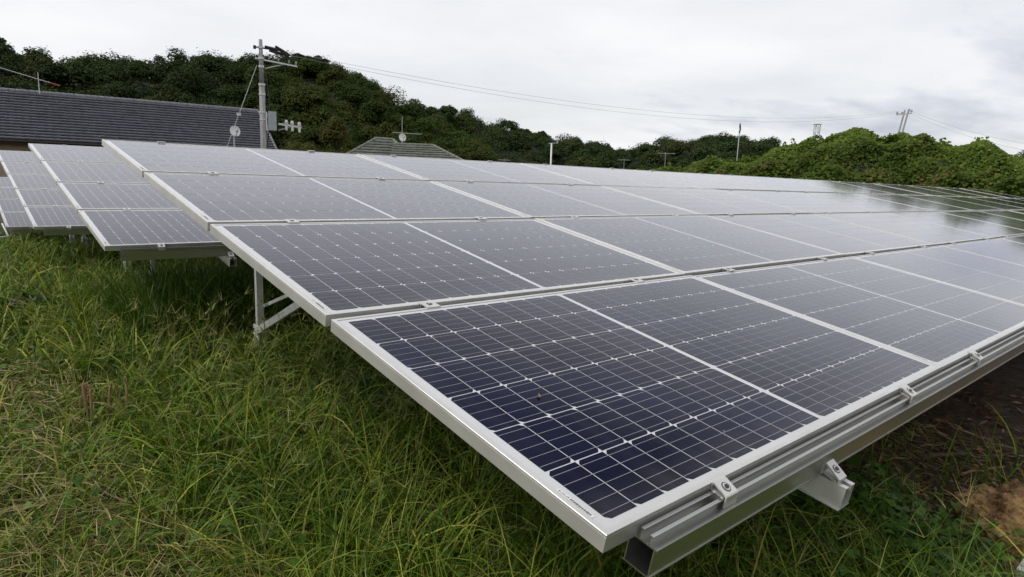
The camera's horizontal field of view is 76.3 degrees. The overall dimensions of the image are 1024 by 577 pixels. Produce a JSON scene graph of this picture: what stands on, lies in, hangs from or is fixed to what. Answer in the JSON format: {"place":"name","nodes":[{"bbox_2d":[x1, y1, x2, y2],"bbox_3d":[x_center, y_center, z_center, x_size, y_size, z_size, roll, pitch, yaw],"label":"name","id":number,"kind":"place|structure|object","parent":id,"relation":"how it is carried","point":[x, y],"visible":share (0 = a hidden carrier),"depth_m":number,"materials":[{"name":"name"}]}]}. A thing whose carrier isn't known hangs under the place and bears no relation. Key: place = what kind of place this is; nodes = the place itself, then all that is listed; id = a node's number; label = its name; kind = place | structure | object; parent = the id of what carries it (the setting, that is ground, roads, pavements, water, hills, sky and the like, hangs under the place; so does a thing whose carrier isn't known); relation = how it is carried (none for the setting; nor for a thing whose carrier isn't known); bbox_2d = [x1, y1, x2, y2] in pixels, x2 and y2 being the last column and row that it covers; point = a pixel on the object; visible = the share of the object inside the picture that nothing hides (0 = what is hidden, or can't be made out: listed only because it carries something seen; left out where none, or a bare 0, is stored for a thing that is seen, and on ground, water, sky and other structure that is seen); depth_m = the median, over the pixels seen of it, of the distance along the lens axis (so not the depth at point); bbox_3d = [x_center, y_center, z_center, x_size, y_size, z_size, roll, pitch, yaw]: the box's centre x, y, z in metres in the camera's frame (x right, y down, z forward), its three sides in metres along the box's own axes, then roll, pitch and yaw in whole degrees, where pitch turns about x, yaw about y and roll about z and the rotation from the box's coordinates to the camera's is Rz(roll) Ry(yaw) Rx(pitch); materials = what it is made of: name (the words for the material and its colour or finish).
{"place":"outdoors","nodes":[
{"label":"outdoors","id":0,"kind":"place"},
{"bbox_2d":[0,70,242,105],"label":"hill","id":1,"kind":"structure","parent":0,"point":[146,84],"depth_m":66.92,"materials":[{"name":"green plant"}]},
{"bbox_2d":[0,38,347,149],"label":"woodland","id":2,"kind":"object","parent":1,"relation":"on","point":[181,71],"visible":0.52,"depth_m":65.36,"materials":[{"name":"green plant"}]},
{"bbox_2d":[251,76,400,148],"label":"hill","id":3,"kind":"structure","parent":0,"point":[373,123],"depth_m":68.54,"materials":[{"name":"green plant"}]},
{"bbox_2d":[222,50,499,161],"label":"woodland","id":4,"kind":"object","parent":3,"relation":"on","point":[375,101],"visible":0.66,"depth_m":67.86,"materials":[{"name":"green plant"}]},
{"bbox_2d":[0,214,1023,576],"bbox_3d":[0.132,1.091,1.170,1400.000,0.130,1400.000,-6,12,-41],"label":"ground","id":5,"kind":"structure","parent":0,"point":[1006,376],"depth_m":3.13,"materials":[{"name":"soil"}]},
{"bbox_2d":[0,223,8,237],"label":"pipe frame","id":6,"kind":"object","parent":5,"relation":"on","point":[5,231],"visible":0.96,"depth_m":9.37,"materials":[{"name":"white metal"}]},
{"bbox_2d":[9,373,30,414],"bbox_3d":[-2.558,0.562,3.297,0.184,0.220,0.223,-6,12,-41],"label":"cut stubble","id":7,"kind":"object","parent":5,"relation":"on","point":[13,388],"visible":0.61,"depth_m":3.29,"materials":[{"name":"brown plant"}]},
{"bbox_2d":[10,187,66,235],"bbox_3d":[-8.232,-1.598,13.129,3.228,1.149,4.235,-6,12,-41],"label":"mounting rack","id":8,"kind":"object","parent":5,"relation":"on","point":[27,229],"visible":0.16,"depth_m":10.71,"materials":[{"name":"metal"}]},
{"bbox_2d":[0,177,12,186],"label":"solar panel","id":9,"kind":"object","parent":8,"relation":"on","point":[5,182],"visible":0.07,"depth_m":13.19,"materials":[{"name":"glass"}]},
{"bbox_2d":[0,187,17,198],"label":"solar panel","id":10,"kind":"object","parent":8,"relation":"on","point":[7,193],"visible":0.06,"depth_m":12.45,"materials":[{"name":"glass"}]},
{"bbox_2d":[0,199,24,213],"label":"solar panel","id":11,"kind":"object","parent":8,"relation":"on","point":[10,205],"visible":0.33,"depth_m":11.71,"materials":[{"name":"glass"}]},
{"bbox_2d":[1,212,31,228],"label":"solar panel","id":12,"kind":"object","parent":8,"relation":"on","point":[11,220],"visible":0.3,"depth_m":10.97,"materials":[{"name":"glass"}]},
{"bbox_2d":[24,161,91,245],"bbox_3d":[-5.144,-1.384,10.887,4.922,1.636,5.195,-6,12,-41],"label":"mounting rack","id":13,"kind":"object","parent":5,"relation":"on","point":[70,231],"visible":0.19,"depth_m":7.61,"materials":[{"name":"metal"}]},
{"bbox_2d":[0,150,39,162],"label":"solar panel","id":14,"kind":"object","parent":13,"relation":"on","point":[16,156],"visible":0.35,"depth_m":10.77,"materials":[{"name":"glass"}]},
{"bbox_2d":[1,161,48,174],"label":"solar panel","id":15,"kind":"object","parent":13,"relation":"on","point":[30,168],"visible":0.42,"depth_m":10.04,"materials":[{"name":"glass"}]},
{"bbox_2d":[7,174,59,189],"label":"solar panel","id":16,"kind":"object","parent":13,"relation":"on","point":[22,181],"visible":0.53,"depth_m":9.31,"materials":[{"name":"glass"}]},
{"bbox_2d":[15,189,70,207],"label":"solar panel","id":17,"kind":"object","parent":13,"relation":"on","point":[39,197],"visible":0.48,"depth_m":8.60,"materials":[{"name":"glass"}]},
{"bbox_2d":[24,206,86,229],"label":"solar panel","id":18,"kind":"object","parent":13,"relation":"on","point":[41,217],"visible":0.44,"depth_m":7.86,"materials":[{"name":"glass"}]},
{"bbox_2d":[78,377,131,436],"bbox_3d":[-1.944,0.556,3.129,0.231,0.323,0.299,-6,12,-41],"label":"cut stubble","id":19,"kind":"object","parent":5,"relation":"on","point":[84,391],"visible":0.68,"depth_m":3.09,"materials":[{"name":"brown plant"}]},
{"bbox_2d":[0,88,277,176],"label":"house","id":20,"kind":"structure","parent":5,"relation":"on","point":[42,117],"depth_m":37.17,"materials":[{"name":"grey tile"}]},
{"bbox_2d":[0,67,59,93],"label":"television aerial","id":21,"kind":"object","parent":20,"relation":"on","point":[34,78],"visible":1,"depth_m":35.80,"materials":[{"name":"metal"}]},
{"bbox_2d":[230,125,239,146],"bbox_3d":[-11.109,-4.959,26.321,0.373,3.170,0.594,1,9,-7],"label":"satellite dish","id":22,"kind":"object","parent":20,"relation":"attached to","point":[234,131],"visible":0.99,"depth_m":26.08,"materials":[{"name":"white metal"}]},
{"bbox_2d":[77,161,237,276],"bbox_3d":[-2.050,-0.711,7.390,4.922,1.623,4.235,-6,12,-41],"label":"mounting rack","id":23,"kind":"object","parent":5,"relation":"on","point":[226,255],"visible":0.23,"depth_m":4.50,"materials":[{"name":"metal"}]},
{"bbox_2d":[28,143,124,163],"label":"solar panel","id":24,"kind":"object","parent":23,"relation":"on","point":[51,152],"visible":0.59,"depth_m":6.92,"materials":[{"name":"glass"}]},
{"bbox_2d":[41,160,148,184],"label":"solar panel","id":25,"kind":"object","parent":23,"relation":"on","point":[77,172],"visible":0.45,"depth_m":6.20,"materials":[{"name":"glass"}]},
{"bbox_2d":[57,182,180,212],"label":"solar panel","id":26,"kind":"object","parent":23,"relation":"on","point":[99,196],"visible":0.48,"depth_m":5.47,"materials":[{"name":"glass"}]},
{"bbox_2d":[78,210,222,250],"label":"solar panel","id":27,"kind":"object","parent":23,"relation":"on","point":[114,230],"visible":0.53,"depth_m":4.72,"materials":[{"name":"glass"}]},
{"bbox_2d":[168,401,189,446],"bbox_3d":[-1.536,0.639,3.010,0.097,0.223,0.164,1,9,-5],"label":"cut stubble","id":28,"kind":"object","parent":5,"relation":"on","point":[181,418],"visible":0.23,"depth_m":3.00,"materials":[{"name":"plant"}]},
{"bbox_2d":[227,65,256,146],"bbox_3d":[-11.726,-6.497,27.259,0.173,5.871,2.553,9,12,37],"label":"guy wire","id":29,"kind":"object","parent":5,"relation":"on","point":[238,114],"visible":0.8,"depth_m":27.45,"materials":[{"name":"grey metal"}]},
{"bbox_2d":[253,39,300,148],"bbox_3d":[-10.211,-6.696,28.554,1.892,7.931,0.320,-2,10,-21],"label":"utility pole","id":30,"kind":"object","parent":5,"relation":"on","point":[272,121],"visible":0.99,"depth_m":28.11,"materials":[{"name":"concrete"}]},
{"bbox_2d":[290,55,894,121],"bbox_3d":[13.941,-13.259,45.681,59.135,3.325,0.012,-5,12,-37],"label":"power line","id":31,"kind":"object","parent":30,"relation":"attached to","point":[553,103],"visible":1,"depth_m":36.67,"materials":[{"name":"metal"}]},
{"bbox_2d":[289,52,897,117],"bbox_3d":[13.873,-13.457,45.629,59.265,3.205,0.012,-5,12,-37],"label":"power line","id":32,"kind":"object","parent":30,"relation":"attached to","point":[549,98],"visible":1,"depth_m":36.77,"materials":[{"name":"metal"}]},
{"bbox_2d":[292,53,304,57],"bbox_3d":[-9.333,-10.181,28.444,0.570,0.202,0.106,-6,12,-41],"label":"line damper","id":33,"kind":"object","parent":32,"relation":"attached to","point":[298,55],"visible":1,"depth_m":28.43,"materials":[{"name":"black rubber"}]},
{"bbox_2d":[319,58,330,62],"bbox_3d":[-8.385,-10.203,29.167,0.570,0.202,0.106,-6,12,-41],"label":"line damper","id":34,"kind":"object","parent":32,"relation":"attached to","point":[324,60],"visible":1,"depth_m":29.14,"materials":[{"name":"black rubber"}]},
{"bbox_2d":[281,139,320,151],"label":"broadleaf tree","id":35,"kind":"object","parent":5,"relation":"on","point":[298,147],"visible":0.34,"depth_m":51.42,"materials":[{"name":"green plant"}]},
{"bbox_2d":[316,114,354,152],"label":"broadleaf tree","id":36,"kind":"object","parent":5,"relation":"on","point":[334,130],"visible":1,"depth_m":57.62,"materials":[{"name":"green plant"}]},
{"bbox_2d":[322,145,350,152],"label":"broadleaf tree","id":37,"kind":"object","parent":5,"relation":"on","point":[337,151],"visible":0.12,"depth_m":56.64,"materials":[{"name":"green plant"}]},
{"bbox_2d":[346,137,463,159],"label":"house","id":38,"kind":"structure","parent":5,"relation":"on","point":[382,146],"depth_m":49.47,"materials":[{"name":"grey tile"}]},
{"bbox_2d":[399,133,405,144],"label":"satellite dish","id":39,"kind":"object","parent":38,"relation":"attached to","point":[402,136],"visible":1,"depth_m":47.16,"materials":[{"name":"white metal"}]},
{"bbox_2d":[407,134,423,142],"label":"broadleaf tree","id":40,"kind":"object","parent":5,"relation":"on","point":[415,138],"visible":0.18,"depth_m":65.20,"materials":[{"name":"green plant"}]},
{"bbox_2d":[428,112,447,126],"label":"broadleaf tree","id":41,"kind":"object","parent":5,"relation":"on","point":[439,117],"visible":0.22,"depth_m":100.45,"materials":[{"name":"green plant"}]},
{"bbox_2d":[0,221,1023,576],"bbox_3d":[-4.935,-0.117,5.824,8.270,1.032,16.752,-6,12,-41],"label":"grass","id":42,"kind":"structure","parent":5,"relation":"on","point":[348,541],"depth_m":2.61,"materials":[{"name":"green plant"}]},
{"bbox_2d":[0,254,1023,576],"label":"broadleaf weeds","id":43,"kind":"object","parent":5,"relation":"on","point":[898,528],"visible":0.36,"depth_m":2.18,"materials":[{"name":"green plant"}]},
{"bbox_2d":[0,235,1023,576],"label":"seeding grass","id":44,"kind":"structure","parent":5,"relation":"on","point":[336,431],"depth_m":2.68,"materials":[{"name":"green plant"}]},
{"bbox_2d":[0,340,1023,576],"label":"cut straw","id":45,"kind":"object","parent":5,"relation":"on","point":[34,505],"visible":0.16,"depth_m":2.27,"materials":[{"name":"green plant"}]},
{"bbox_2d":[548,140,557,164],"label":"service post","id":46,"kind":"object","parent":5,"relation":"on","point":[551,152],"visible":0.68,"depth_m":41.07,"materials":[{"name":"white metal"}]},
{"bbox_2d":[157,141,1023,576],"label":"mounting rack","id":47,"kind":"object","parent":5,"relation":"on","point":[811,467],"visible":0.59,"depth_m":1.52,"materials":[{"name":"metal"}]},
{"bbox_2d":[102,139,427,180],"bbox_3d":[-1.518,-0.794,4.132,1.690,0.036,1.000,-6,23,-41],"label":"solar panel","id":48,"kind":"object","parent":47,"relation":"on","point":[139,158],"visible":0.98,"depth_m":3.98,"materials":[{"name":"glass"}]},
{"bbox_2d":[144,172,530,230],"bbox_3d":[-0.856,-0.467,3.409,1.690,0.037,1.000,-6,23,-41],"label":"solar panel","id":49,"kind":"object","parent":47,"relation":"on","point":[204,201],"visible":1,"depth_m":3.23,"materials":[{"name":"glass"}]},
{"bbox_2d":[210,219,684,326],"bbox_3d":[-0.194,-0.139,2.686,1.690,0.036,1.000,-6,23,-41],"label":"solar panel","id":50,"kind":"object","parent":47,"relation":"on","point":[323,273],"visible":1,"depth_m":2.46,"materials":[{"name":"glass"}]},
{"bbox_2d":[358,154,596,185],"bbox_3d":[-0.244,-0.936,5.238,1.690,0.035,1.000,-6,23,-41],"label":"solar panel","id":51,"kind":"object","parent":47,"relation":"on","point":[433,169],"visible":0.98,"depth_m":5.13,"materials":[{"name":"glass"}]},
{"bbox_2d":[432,181,701,218],"bbox_3d":[0.418,-0.609,4.515,1.690,0.035,1.000,-6,23,-41],"label":"solar panel","id":52,"kind":"object","parent":47,"relation":"on","point":[533,201],"visible":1,"depth_m":4.39,"materials":[{"name":"glass"}]},
{"bbox_2d":[522,163,708,188],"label":"solar panel","id":53,"kind":"object","parent":47,"relation":"on","point":[609,177],"visible":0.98,"depth_m":6.26,"materials":[{"name":"glass"}]},
{"bbox_2d":[331,275,941,552],"bbox_3d":[0.468,0.187,1.963,1.690,0.037,1.000,-6,23,-41],"label":"solar panel","id":54,"kind":"object","parent":47,"relation":"on","point":[658,398],"visible":1,"depth_m":1.66,"materials":[{"name":"glass"}]},
{"bbox_2d":[535,215,844,275],"bbox_3d":[1.080,-0.282,3.791,1.690,0.036,1.000,-6,23,-41],"label":"solar panel","id":55,"kind":"object","parent":47,"relation":"on","point":[692,245],"visible":0.98,"depth_m":3.64,"materials":[{"name":"glass"}]},
{"bbox_2d":[603,186,808,215],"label":"solar panel","id":56,"kind":"object","parent":47,"relation":"on","point":[710,202],"visible":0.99,"depth_m":5.52,"materials":[{"name":"glass"}]},
{"bbox_2d":[637,170,789,191],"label":"solar panel","id":57,"kind":"object","parent":47,"relation":"on","point":[715,181],"visible":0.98,"depth_m":7.37,"materials":[{"name":"glass"}]},
{"bbox_2d":[718,174,848,192],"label":"solar panel","id":58,"kind":"object","parent":47,"relation":"on","point":[789,185],"visible":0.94,"depth_m":8.49,"materials":[{"name":"glass"}]},
{"bbox_2d":[716,189,880,213],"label":"solar panel","id":59,"kind":"object","parent":47,"relation":"on","point":[807,203],"visible":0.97,"depth_m":6.66,"materials":[{"name":"glass"}]},
{"bbox_2d":[712,214,935,256],"bbox_3d":[2.357,-0.420,4.895,1.690,0.035,1.000,-6,23,-41],"label":"solar panel","id":60,"kind":"object","parent":47,"relation":"on","point":[847,239],"visible":0.94,"depth_m":4.79,"materials":[{"name":"glass"}]},
{"bbox_2d":[784,178,896,194],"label":"solar panel","id":61,"kind":"object","parent":47,"relation":"on","point":[849,188],"visible":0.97,"depth_m":9.62,"materials":[{"name":"glass"}]},
{"bbox_2d":[695,256,1023,372],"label":"solar panel","id":62,"kind":"object","parent":47,"relation":"on","point":[945,326],"visible":0.99,"depth_m":2.89,"materials":[{"name":"glass"}]},
{"bbox_2d":[797,192,933,211],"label":"solar panel","id":63,"kind":"object","parent":47,"relation":"on","point":[868,202],"visible":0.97,"depth_m":7.77,"materials":[{"name":"glass"}]},
{"bbox_2d":[835,181,932,195],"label":"solar panel","id":64,"kind":"object","parent":47,"relation":"on","point":[897,191],"visible":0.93,"depth_m":10.75,"materials":[{"name":"glass"}]},
{"bbox_2d":[816,212,994,245],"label":"solar panel","id":65,"kind":"object","parent":47,"relation":"on","point":[937,234],"visible":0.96,"depth_m":5.91,"materials":[{"name":"glass"}]},
{"bbox_2d":[853,193,973,211],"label":"solar panel","id":66,"kind":"object","parent":47,"relation":"on","point":[920,203],"visible":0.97,"depth_m":8.87,"materials":[{"name":"glass"}]},
{"bbox_2d":[873,183,963,196],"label":"solar panel","id":67,"kind":"object","parent":47,"relation":"on","point":[921,190],"visible":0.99,"depth_m":11.82,"materials":[{"name":"glass"}]},
{"bbox_2d":[851,245,1023,304],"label":"solar panel","id":68,"kind":"object","parent":47,"relation":"on","point":[997,278],"visible":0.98,"depth_m":4.08,"materials":[{"name":"glass"}]},
{"bbox_2d":[908,185,988,197],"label":"solar panel","id":69,"kind":"object","parent":47,"relation":"on","point":[950,191],"visible":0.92,"depth_m":12.95,"materials":[{"name":"glass"}]},
{"bbox_2d":[903,195,1004,210],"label":"solar panel","id":70,"kind":"object","parent":47,"relation":"on","point":[959,203],"visible":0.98,"depth_m":9.98,"materials":[{"name":"glass"}]},
{"bbox_2d":[886,211,1023,238],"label":"solar panel","id":71,"kind":"object","parent":47,"relation":"on","point":[972,225],"visible":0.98,"depth_m":7.02,"materials":[{"name":"glass"}]},
{"bbox_2d":[938,187,1007,197],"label":"solar panel","id":72,"kind":"object","parent":47,"relation":"on","point":[975,192],"visible":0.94,"depth_m":14.04,"materials":[{"name":"glass"}]},
{"bbox_2d":[938,211,1023,229],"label":"solar panel","id":73,"kind":"object","parent":47,"relation":"on","point":[998,219],"visible":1,"depth_m":8.19,"materials":[{"name":"glass"}]},
{"bbox_2d":[940,196,1023,209],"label":"solar panel","id":74,"kind":"object","parent":47,"relation":"on","point":[987,203],"visible":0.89,"depth_m":11.12,"materials":[{"name":"glass"}]},
{"bbox_2d":[943,238,1023,264],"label":"solar panel","id":75,"kind":"object","parent":47,"relation":"on","point":[1005,250],"visible":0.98,"depth_m":5.30,"materials":[{"name":"glass"}]},
{"bbox_2d":[960,188,1023,198],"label":"solar panel","id":76,"kind":"object","parent":47,"relation":"on","point":[994,193],"visible":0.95,"depth_m":15.12,"materials":[{"name":"glass"}]},
{"bbox_2d":[970,197,1023,207],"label":"solar panel","id":77,"kind":"object","parent":47,"relation":"on","point":[1005,202],"visible":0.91,"depth_m":12.27,"materials":[{"name":"glass"}]},
{"bbox_2d":[980,210,1023,219],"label":"solar panel","id":78,"kind":"object","parent":47,"relation":"on","point":[1013,214],"visible":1,"depth_m":9.36,"materials":[{"name":"glass"}]},
{"bbox_2d":[995,198,1023,203],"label":"solar panel","id":79,"kind":"object","parent":47,"relation":"on","point":[1014,200],"visible":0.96,"depth_m":13.45,"materials":[{"name":"glass"}]},
{"bbox_2d":[1001,235,1023,243],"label":"solar panel","id":80,"kind":"object","parent":47,"relation":"on","point":[1019,239],"visible":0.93,"depth_m":6.31,"materials":[{"name":"glass"}]},
{"bbox_2d":[1008,210,1023,212],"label":"solar panel","id":81,"kind":"object","parent":47,"relation":"on","point":[1020,211],"visible":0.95,"depth_m":10.34,"materials":[{"name":"glass"}]},
{"bbox_2d":[593,156,614,167],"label":"broadleaf tree","id":82,"kind":"object","parent":5,"relation":"on","point":[602,162],"visible":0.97,"depth_m":91.74,"materials":[{"name":"green plant"}]},
{"bbox_2d":[736,123,740,160],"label":"mast","id":83,"kind":"object","parent":5,"relation":"on","point":[738,140],"visible":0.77,"depth_m":41.63,"materials":[{"name":"grey metal"}]},
{"bbox_2d":[813,124,821,139],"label":"lattice tower","id":84,"kind":"structure","parent":5,"relation":"on","point":[815,132],"depth_m":168.47,"materials":[{"name":"metal"}]},
{"bbox_2d":[729,378,1023,576],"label":"wood litter","id":85,"kind":"object","parent":5,"relation":"on","point":[938,480],"visible":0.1,"depth_m":3.19,"materials":[{"name":"brown plant"}]},
{"bbox_2d":[953,479,969,487],"bbox_3d":[1.936,0.846,2.762,0.048,0.019,0.151,-2,10,-24],"label":"fallen branch","id":86,"kind":"object","parent":85,"relation":"on","point":[962,484],"visible":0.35,"depth_m":2.79,"materials":[{"name":"brown wood"}]},
{"bbox_2d":[896,109,912,131],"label":"utility pole","id":87,"kind":"object","parent":5,"relation":"on","point":[904,113],"visible":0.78,"depth_m":62.99,"materials":[{"name":"concrete"}]},
{"bbox_2d":[911,111,1019,142],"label":"power line","id":88,"kind":"object","parent":87,"relation":"attached to","point":[970,131],"visible":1,"depth_m":55.21,"materials":[{"name":"metal"}]},
{"bbox_2d":[847,419,1020,562],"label":"earth crumbs","id":89,"kind":"object","parent":5,"relation":"on","point":[976,465],"visible":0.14,"depth_m":2.92,"materials":[{"name":"brown soil"}]},
{"bbox_2d":[920,451,971,460],"bbox_3d":[2.081,0.793,3.115,0.334,0.036,0.034,-2,10,-20],"label":"fallen branch","id":90,"kind":"object","parent":5,"relation":"on","point":[932,456],"visible":0.8,"depth_m":3.09,"materials":[{"name":"brown wood"}]},
{"bbox_2d":[935,418,993,441],"bbox_3d":[2.393,0.748,3.449,0.047,0.021,0.306,-2,10,-20],"label":"fallen branch","id":91,"kind":"object","parent":5,"relation":"on","point":[953,427],"visible":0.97,"depth_m":3.45,"materials":[{"name":"brown wood"}]},
{"bbox_2d":[947,478,1023,559],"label":"earth clod","id":92,"kind":"object","parent":5,"relation":"on","point":[1001,505],"visible":0.53,"depth_m":2.44,"materials":[{"name":"brown soil"}]},
{"bbox_2d":[956,553,1018,568],"bbox_3d":[1.598,0.926,2.220,0.252,0.030,0.030,4,10,15],"label":"fallen branch","id":93,"kind":"object","parent":5,"relation":"on","point":[985,563],"visible":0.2,"depth_m":2.21,"materials":[{"name":"brown wood"}]},
{"bbox_2d":[960,465,1020,475],"bbox_3d":[2.182,0.820,2.967,0.406,0.022,0.014,-2,10,-21],"label":"fallen branch","id":94,"kind":"object","parent":5,"relation":"on","point":[964,473],"visible":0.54,"depth_m":2.93,"materials":[{"name":"brown wood"}]},
{"bbox_2d":[1015,558,1023,576],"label":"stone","id":95,"kind":"object","parent":5,"relation":"on","point":[1019,570],"visible":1,"depth_m":1.98,"materials":[{"name":"grey stone"}]},
{"bbox_2d":[0,0,1023,155],"label":"sky","id":96,"kind":"structure","parent":0,"point":[778,64],"materials":[{"name":"white"}]},
{"bbox_2d":[453,126,764,168],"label":"hill","id":97,"kind":"structure","parent":0,"point":[506,152],"depth_m":111.21,"materials":[{"name":"green plant"}]},
{"bbox_2d":[405,98,1023,170],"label":"woodland","id":98,"kind":"object","parent":97,"relation":"on","point":[581,154],"visible":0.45,"depth_m":112.87,"materials":[{"name":"green plant"}]},
{"bbox_2d":[704,143,1023,187],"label":"earth bank","id":99,"kind":"structure","parent":0,"point":[944,162],"depth_m":19.82,"materials":[{"name":"green plant"}]},
{"bbox_2d":[636,127,1023,197],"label":"vine foliage","id":100,"kind":"object","parent":99,"relation":"on","point":[830,155],"visible":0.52,"depth_m":19.72,"materials":[{"name":"green plant"}]}
]}

